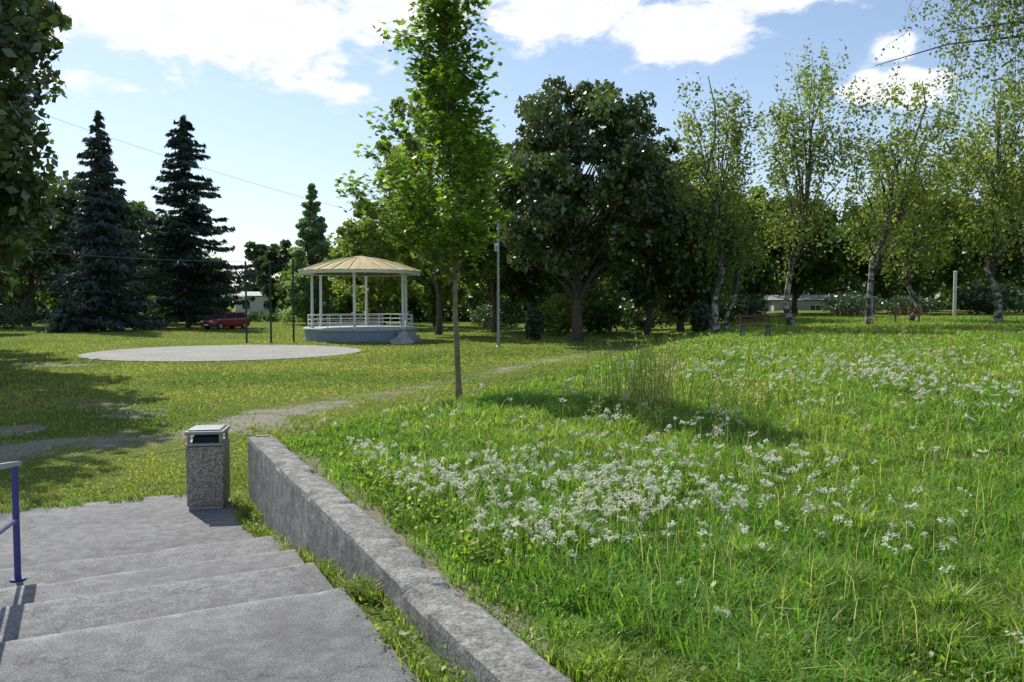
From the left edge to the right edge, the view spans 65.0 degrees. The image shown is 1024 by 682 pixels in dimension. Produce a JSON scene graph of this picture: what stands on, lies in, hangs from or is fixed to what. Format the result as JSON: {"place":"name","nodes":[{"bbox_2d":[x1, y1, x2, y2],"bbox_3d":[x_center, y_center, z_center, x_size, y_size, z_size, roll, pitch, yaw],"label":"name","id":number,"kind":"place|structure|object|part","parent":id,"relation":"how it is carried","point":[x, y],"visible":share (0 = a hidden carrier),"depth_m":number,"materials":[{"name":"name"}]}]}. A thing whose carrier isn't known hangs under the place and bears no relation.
{"place":"outdoors","nodes":[
{"label":"outdoors","id":0,"kind":"place"},
{"bbox_2d":[46,115,387,219],"bbox_3d":[-17.500,-10.746,50.045,26.424,6.318,0.018,-2,3,-29],"label":"overhead cable","id":1,"kind":"object","parent":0,"point":[205,168],"visible":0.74,"depth_m":49.20,"materials":[{"name":"black rubber"}]},
{"bbox_2d":[78,345,361,361],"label":"round concrete plaza","id":2,"kind":"structure","parent":0,"point":[209,353],"depth_m":35.75,"materials":[{"name":"grey concrete"}]},
{"bbox_2d":[0,331,712,471],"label":"gravel path","id":3,"kind":"structure","parent":0,"point":[35,445],"depth_m":15.38,"materials":[{"name":"grey gravel"}]},
{"bbox_2d":[0,305,1023,681],"bbox_3d":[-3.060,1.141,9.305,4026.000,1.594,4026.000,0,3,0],"label":"ground","id":4,"kind":"structure","parent":0,"point":[368,509],"depth_m":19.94,"materials":[{"name":"green plant"}]},
{"bbox_2d":[0,258,24,295],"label":"oak tree","id":5,"kind":"object","parent":4,"relation":"on","point":[7,268],"visible":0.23,"depth_m":61.23,"materials":[{"name":"green plant"}]},
{"bbox_2d":[0,302,40,328],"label":"round shrub","id":6,"kind":"object","parent":4,"relation":"on","point":[18,312],"visible":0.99,"depth_m":69.73,"materials":[{"name":"green plant"}]},
{"bbox_2d":[0,116,54,304],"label":"maple tree","id":7,"kind":"object","parent":4,"relation":"on","point":[7,281],"visible":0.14,"depth_m":39.96,"materials":[{"name":"green plant"}]},
{"bbox_2d":[0,0,66,168],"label":"maple tree","id":8,"kind":"object","parent":4,"relation":"on","point":[16,26],"visible":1,"depth_m":22.43,"materials":[{"name":"green plant"}]},
{"bbox_2d":[0,0,71,273],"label":"maple tree","id":9,"kind":"object","parent":4,"relation":"on","point":[25,197],"visible":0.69,"depth_m":27.60,"materials":[{"name":"green plant"}]},
{"bbox_2d":[2,161,91,326],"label":"oak tree","id":10,"kind":"object","parent":4,"relation":"on","point":[44,264],"visible":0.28,"depth_m":76.74,"materials":[{"name":"green plant"}]},
{"bbox_2d":[34,299,90,332],"bbox_3d":[-34.736,-1.808,62.393,3.912,2.968,3.621,0,3,0],"label":"juniper shrub","id":11,"kind":"object","parent":4,"relation":"on","point":[64,319],"visible":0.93,"depth_m":61.97,"materials":[{"name":"green plant"}]},
{"bbox_2d":[33,110,179,331],"bbox_3d":[-33.287,-9.622,65.561,8.811,18.362,9.738,1,3,22],"label":"spruce tree","id":12,"kind":"object","parent":4,"relation":"on","point":[102,208],"visible":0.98,"depth_m":64.93,"materials":[{"name":"green plant"}]},
{"bbox_2d":[98,200,175,315],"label":"oak tree","id":13,"kind":"object","parent":4,"relation":"on","point":[140,209],"visible":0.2,"depth_m":85.33,"materials":[{"name":"green plant"}]},
{"bbox_2d":[154,234,210,324],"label":"spruce tree","id":14,"kind":"object","parent":4,"relation":"on","point":[196,318],"visible":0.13,"depth_m":85.23,"materials":[{"name":"green plant"}]},
{"bbox_2d":[126,115,257,327],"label":"spruce tree","id":15,"kind":"object","parent":4,"relation":"on","point":[197,276],"visible":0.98,"depth_m":72.70,"materials":[{"name":"green plant"}]},
{"bbox_2d":[0,493,419,681],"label":"concrete steps","id":16,"kind":"structure","parent":4,"relation":"on","point":[167,588],"depth_m":4.80,"materials":[{"name":"grey concrete"}]},
{"bbox_2d":[0,461,26,580],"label":"handrail","id":17,"kind":"object","parent":16,"relation":"on","point":[15,522],"visible":1,"depth_m":6.20,"materials":[{"name":"metal"}]},
{"bbox_2d":[184,425,229,509],"bbox_3d":[-3.420,1.412,9.057,0.410,0.892,0.410,0,3,-9],"label":"litter bin","id":18,"kind":"object","parent":16,"relation":"on","point":[207,450],"visible":1,"depth_m":8.88,"materials":[{"name":"concrete"}]},
{"bbox_2d":[201,312,249,329],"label":"parked car","id":19,"kind":"object","parent":4,"relation":"on","point":[221,320],"visible":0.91,"depth_m":69.37,"materials":[{"name":"paint"}]},
{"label":"windows","id":20,"kind":"part","parent":19,"relation":"part of","materials":[{"name":"black glass"}]},
{"bbox_2d":[244,261,248,342],"bbox_3d":[-15.200,-2.201,45.947,0.240,4.720,0.240,0,3,0],"label":"steel pole","id":21,"kind":"object","parent":4,"relation":"on","point":[245,266],"visible":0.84,"depth_m":45.90,"materials":[{"name":"metal"}]},
{"bbox_2d":[33,251,229,261],"bbox_3d":[-24.601,-5.147,45.807,18.801,1.298,0.018,0,3,0],"label":"overhead cable","id":22,"kind":"object","parent":21,"relation":"attached to","point":[140,258],"visible":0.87,"depth_m":45.82,"materials":[{"name":"black rubber"}]},
{"bbox_2d":[235,296,277,314],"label":"walls","id":23,"kind":"structure","parent":4,"relation":"on","point":[257,305],"depth_m":127.96,"materials":[{"name":"grey paint"}]},
{"bbox_2d":[234,292,262,295],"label":"roof","id":24,"kind":"structure","parent":23,"relation":"on","point":[250,294],"depth_m":128.43,"materials":[{"name":"white"}]},
{"bbox_2d":[242,302,266,308],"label":"windows","id":25,"kind":"structure","parent":23,"relation":"attached to","point":[249,307],"depth_m":127.60,"materials":[{"name":"glass"}]},
{"bbox_2d":[240,241,281,291],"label":"walnut tree","id":26,"kind":"object","parent":4,"relation":"on","point":[258,250],"visible":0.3,"depth_m":139.40,"materials":[{"name":"green plant"}]},
{"bbox_2d":[269,261,272,342],"bbox_3d":[-13.800,-2.201,45.947,0.240,4.720,0.240,0,3,0],"label":"steel pole","id":27,"kind":"object","parent":4,"relation":"on","point":[270,297],"visible":0.88,"depth_m":45.91,"materials":[{"name":"metal"}]},
{"bbox_2d":[254,239,305,310],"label":"linden tree","id":28,"kind":"object","parent":4,"relation":"on","point":[273,255],"visible":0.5,"depth_m":106.28,"materials":[{"name":"green plant"}]},
{"bbox_2d":[292,258,294,342],"bbox_3d":[-12.500,-2.276,45.944,0.240,4.870,0.240,0,3,0],"label":"steel pole","id":29,"kind":"object","parent":4,"relation":"on","point":[293,300],"visible":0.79,"depth_m":45.90,"materials":[{"name":"metal"}]},
{"bbox_2d":[278,183,346,323],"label":"larch tree","id":30,"kind":"object","parent":4,"relation":"on","point":[314,231],"visible":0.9,"depth_m":83.75,"materials":[{"name":"green plant"}]},
{"bbox_2d":[298,256,422,341],"bbox_3d":[-9.252,-2.631,49.931,7.857,5.301,7.560,0,3,0],"label":"gazebo","id":31,"kind":"object","parent":4,"relation":"on","point":[364,266],"visible":0.98,"depth_m":47.53,"materials":[{"name":"paint"}]},
{"bbox_2d":[333,223,394,323],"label":"poplar tree","id":32,"kind":"object","parent":4,"relation":"on","point":[346,304],"visible":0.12,"depth_m":84.60,"materials":[{"name":"green plant"}]},
{"bbox_2d":[328,197,424,325],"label":"poplar tree","id":33,"kind":"object","parent":4,"relation":"on","point":[367,235],"visible":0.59,"depth_m":70.47,"materials":[{"name":"green plant"}]},
{"bbox_2d":[390,330,414,343],"bbox_3d":[-6.134,-0.212,45.064,1.113,0.853,1.068,-2,3,-36],"label":"memorial stone","id":34,"kind":"object","parent":4,"relation":"on","point":[403,337],"visible":0.92,"depth_m":44.87,"materials":[{"name":"grey stone"}]},
{"bbox_2d":[248,435,570,681],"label":"retaining wall","id":35,"kind":"structure","parent":4,"relation":"on","point":[295,499],"depth_m":4.96,"materials":[{"name":"concrete"}]},
{"bbox_2d":[334,0,524,399],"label":"young maple tree","id":36,"kind":"object","parent":4,"relation":"on","point":[442,72],"visible":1,"depth_m":14.48,"materials":[{"name":"green plant"}]},
{"bbox_2d":[373,88,496,334],"bbox_3d":[-5.309,-9.181,57.367,9.369,17.802,9.067,0,3,0],"label":"linden tree","id":37,"kind":"object","parent":4,"relation":"on","point":[414,145],"visible":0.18,"depth_m":56.99,"materials":[{"name":"green plant"}]},
{"bbox_2d":[395,194,481,325],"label":"poplar tree","id":38,"kind":"object","parent":4,"relation":"on","point":[429,297],"visible":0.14,"depth_m":77.25,"materials":[{"name":"green plant"}]},
{"bbox_2d":[435,137,548,332],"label":"linden tree","id":39,"kind":"object","parent":4,"relation":"on","point":[489,275],"visible":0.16,"depth_m":61.30,"materials":[{"name":"green plant"}]},
{"bbox_2d":[464,300,524,330],"bbox_3d":[-1.267,-1.986,63.943,5.114,2.614,5.159,0,3,0],"label":"round shrub","id":40,"kind":"object","parent":4,"relation":"on","point":[515,315],"visible":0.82,"depth_m":63.32,"materials":[{"name":"green plant"}]},
{"bbox_2d":[494,223,500,346],"bbox_3d":[-0.740,-2.920,41.388,0.380,6.590,0.340,0,3,0],"label":"lamp post","id":41,"kind":"object","parent":4,"relation":"on","point":[496,246],"visible":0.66,"depth_m":41.37,"materials":[{"name":"metal"}]},
{"bbox_2d":[0,183,1023,321],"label":"distant trees","id":42,"kind":"object","parent":4,"relation":"on","point":[476,295],"visible":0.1,"depth_m":96.83,"materials":[{"name":"green plant"}]},
{"bbox_2d":[474,186,571,309],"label":"linden tree","id":43,"kind":"object","parent":4,"relation":"on","point":[529,286],"visible":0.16,"depth_m":64.94,"materials":[{"name":"green plant"}]},
{"bbox_2d":[523,307,546,339],"bbox_3d":[1.385,-1.088,48.988,1.427,2.227,1.403,2,3,33],"label":"cypress shrub","id":44,"kind":"object","parent":4,"relation":"on","point":[534,326],"visible":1,"depth_m":48.68,"materials":[{"name":"green plant"}]},
{"bbox_2d":[535,293,585,335],"bbox_3d":[3.296,-1.823,55.853,3.770,3.090,3.777,0,3,0],"label":"round shrub","id":45,"kind":"object","parent":4,"relation":"on","point":[559,320],"visible":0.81,"depth_m":55.23,"materials":[{"name":"green plant"}]},
{"bbox_2d":[486,74,688,341],"bbox_3d":[4.377,-7.647,47.780,12.176,15.627,13.708,0,3,0],"label":"horse chestnut tree","id":46,"kind":"object","parent":4,"relation":"on","point":[625,187],"visible":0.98,"depth_m":44.78,"materials":[{"name":"green plant"}]},
{"bbox_2d":[581,296,629,333],"bbox_3d":[6.529,-1.892,59.819,4.639,2.937,4.432,0,3,0],"label":"round shrub","id":47,"kind":"object","parent":4,"relation":"on","point":[612,315],"visible":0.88,"depth_m":59.10,"materials":[{"name":"green plant"}]},
{"bbox_2d":[228,402,1023,681],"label":"weeds","id":48,"kind":"object","parent":4,"relation":"on","point":[496,555],"visible":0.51,"depth_m":4.91,"materials":[{"name":"green plant"}]},
{"bbox_2d":[617,299,675,329],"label":"round shrub","id":49,"kind":"object","parent":4,"relation":"on","point":[639,320],"visible":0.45,"depth_m":66.73,"materials":[{"name":"green plant"}]},
{"bbox_2d":[590,136,712,335],"bbox_3d":[9.171,-6.988,54.682,10.692,13.653,11.327,0,3,0],"label":"linden tree","id":50,"kind":"object","parent":4,"relation":"on","point":[671,264],"visible":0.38,"depth_m":53.23,"materials":[{"name":"green plant"}]},
{"bbox_2d":[317,327,1023,681],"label":"wildflowers","id":51,"kind":"object","parent":4,"relation":"on","point":[611,509],"visible":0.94,"depth_m":6.35,"materials":[{"name":"white plant"}]},
{"bbox_2d":[649,189,728,330],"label":"linden tree","id":52,"kind":"object","parent":4,"relation":"on","point":[678,310],"visible":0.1,"depth_m":60.61,"materials":[{"name":"green plant"}]},
{"bbox_2d":[689,300,711,332],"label":"cypress shrub","id":53,"kind":"object","parent":4,"relation":"on","point":[700,319],"visible":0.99,"depth_m":49.69,"materials":[{"name":"green plant"}]},
{"bbox_2d":[651,72,777,332],"bbox_3d":[10.338,-7.113,41.757,5.680,13.654,5.853,-2,3,-32],"label":"birch tree","id":54,"kind":"object","parent":4,"relation":"on","point":[710,190],"visible":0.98,"depth_m":41.31,"materials":[{"name":"green plant"}]},
{"bbox_2d":[683,154,779,328],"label":"birch tree","id":55,"kind":"object","parent":4,"relation":"on","point":[713,287],"visible":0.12,"depth_m":56.21,"materials":[{"name":"green plant"}]},
{"bbox_2d":[694,181,781,330],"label":"birch tree","id":56,"kind":"object","parent":4,"relation":"on","point":[733,263],"visible":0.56,"depth_m":42.36,"materials":[{"name":"green plant"}]},
{"bbox_2d":[710,290,767,322],"bbox_3d":[17.826,-2.867,65.906,6.252,2.921,6.001,0,3,0],"label":"round shrub","id":57,"kind":"object","parent":4,"relation":"on","point":[752,306],"visible":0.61,"depth_m":64.41,"materials":[{"name":"green plant"}]},
{"bbox_2d":[736,314,774,335],"bbox_3d":[9.992,-0.622,33.077,1.450,0.937,0.589,0,3,-7],"label":"park bench","id":58,"kind":"object","parent":4,"relation":"on","point":[740,320],"visible":0.91,"depth_m":33.23,"materials":[{"name":"brown wood"}]},
{"bbox_2d":[724,184,792,307],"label":"linden tree","id":59,"kind":"object","parent":4,"relation":"on","point":[753,288],"visible":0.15,"depth_m":68.01,"materials":[{"name":"green plant"}]},
{"bbox_2d":[580,303,957,426],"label":"tall dry weeds","id":60,"kind":"object","parent":4,"relation":"on","point":[665,387],"visible":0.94,"depth_m":11.85,"materials":[{"name":"green plant"}]},
{"bbox_2d":[761,195,843,312],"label":"linden tree","id":61,"kind":"object","parent":4,"relation":"on","point":[816,270],"visible":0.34,"depth_m":71.60,"materials":[{"name":"green plant"}]},
{"bbox_2d":[761,295,855,310],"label":"grey outbuilding","id":62,"kind":"structure","parent":4,"relation":"on","point":[778,306],"depth_m":89.80,"materials":[{"name":"paint"}]},
{"bbox_2d":[782,304,821,309],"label":"windows","id":63,"kind":"structure","parent":62,"relation":"in","point":[811,306],"depth_m":89.40,"materials":[{"name":"glass"}]},
{"bbox_2d":[742,38,890,325],"bbox_3d":[15.703,-8.279,42.441,6.120,15.386,7.014,-1,3,-24],"label":"birch tree","id":64,"kind":"object","parent":4,"relation":"on","point":[803,232],"visible":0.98,"depth_m":42.10,"materials":[{"name":"green plant"}]},
{"bbox_2d":[818,291,888,316],"bbox_3d":[25.469,-2.723,59.832,5.039,2.034,4.987,1,3,23],"label":"juniper shrub","id":65,"kind":"object","parent":4,"relation":"on","point":[840,301],"visible":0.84,"depth_m":59.26,"materials":[{"name":"green plant"}]},
{"bbox_2d":[827,190,950,313],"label":"linden tree","id":66,"kind":"object","parent":4,"relation":"on","point":[879,286],"visible":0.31,"depth_m":67.43,"materials":[{"name":"green plant"}]},
{"bbox_2d":[820,78,985,324],"bbox_3d":[20.788,-7.216,42.842,7.433,13.022,8.100,2,3,36],"label":"birch tree","id":67,"kind":"object","parent":4,"relation":"on","point":[886,227],"visible":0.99,"depth_m":42.08,"materials":[{"name":"green plant"}]},
{"bbox_2d":[892,307,922,322],"bbox_3d":[22.633,-1.462,46.044,1.600,0.937,0.589,1,3,29],"label":"park bench","id":68,"kind":"object","parent":4,"relation":"on","point":[895,310],"visible":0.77,"depth_m":46.11,"materials":[{"name":"brown wood"}]},
{"bbox_2d":[849,143,980,320],"bbox_3d":[24.452,-6.540,48.566,7.180,11.109,7.278,0,3,0],"label":"birch tree","id":69,"kind":"object","parent":4,"relation":"on","point":[906,281],"visible":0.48,"depth_m":48.27,"materials":[{"name":"green plant"}]},
{"bbox_2d":[884,294,948,314],"bbox_3d":[31.061,-2.754,61.928,4.660,1.722,4.981,0,3,0],"label":"juniper shrub","id":70,"kind":"object","parent":4,"relation":"on","point":[907,302],"visible":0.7,"depth_m":61.22,"materials":[{"name":"green plant"}]},
{"bbox_2d":[884,190,985,307],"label":"linden tree","id":71,"kind":"object","parent":4,"relation":"on","point":[946,276],"visible":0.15,"depth_m":73.45,"materials":[{"name":"green plant"}]},
{"bbox_2d":[875,0,1023,138],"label":"birch tree","id":72,"kind":"object","parent":4,"relation":"on","point":[1010,24],"visible":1,"depth_m":10.22,"materials":[{"name":"green plant"}]},
{"bbox_2d":[953,271,957,315],"bbox_3d":[33.000,-3.514,59.901,0.300,3.430,0.285,0,3,0],"label":"white post","id":73,"kind":"object","parent":4,"relation":"on","point":[954,291],"visible":0.83,"depth_m":59.81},
{"bbox_2d":[899,60,1023,321],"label":"birch tree","id":74,"kind":"object","parent":4,"relation":"on","point":[1007,167],"visible":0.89,"depth_m":45.00,"materials":[{"name":"green plant"}]},
{"bbox_2d":[946,281,1023,313],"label":"round shrub","id":75,"kind":"object","parent":4,"relation":"on","point":[981,300],"visible":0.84,"depth_m":62.94,"materials":[{"name":"green plant"}]},
{"bbox_2d":[969,180,1023,311],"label":"linden tree","id":76,"kind":"object","parent":4,"relation":"on","point":[1015,265],"visible":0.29,"depth_m":70.62,"materials":[{"name":"green plant"}]},
{"bbox_2d":[994,212,1021,282],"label":"linden tree","id":77,"kind":"object","parent":4,"relation":"on","point":[1016,247],"depth_m":78.95,"materials":[{"name":"green plant"}]},
{"bbox_2d":[1,0,1023,298],"label":"sky","id":78,"kind":"structure","parent":0,"point":[276,92],"materials":[{"name":"blue"}]},
{"bbox_2d":[277,314,1023,681],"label":"meadow grass","id":79,"kind":"structure","parent":0,"point":[653,626],"depth_m":5.84,"materials":[{"name":"green plant"}]}
]}

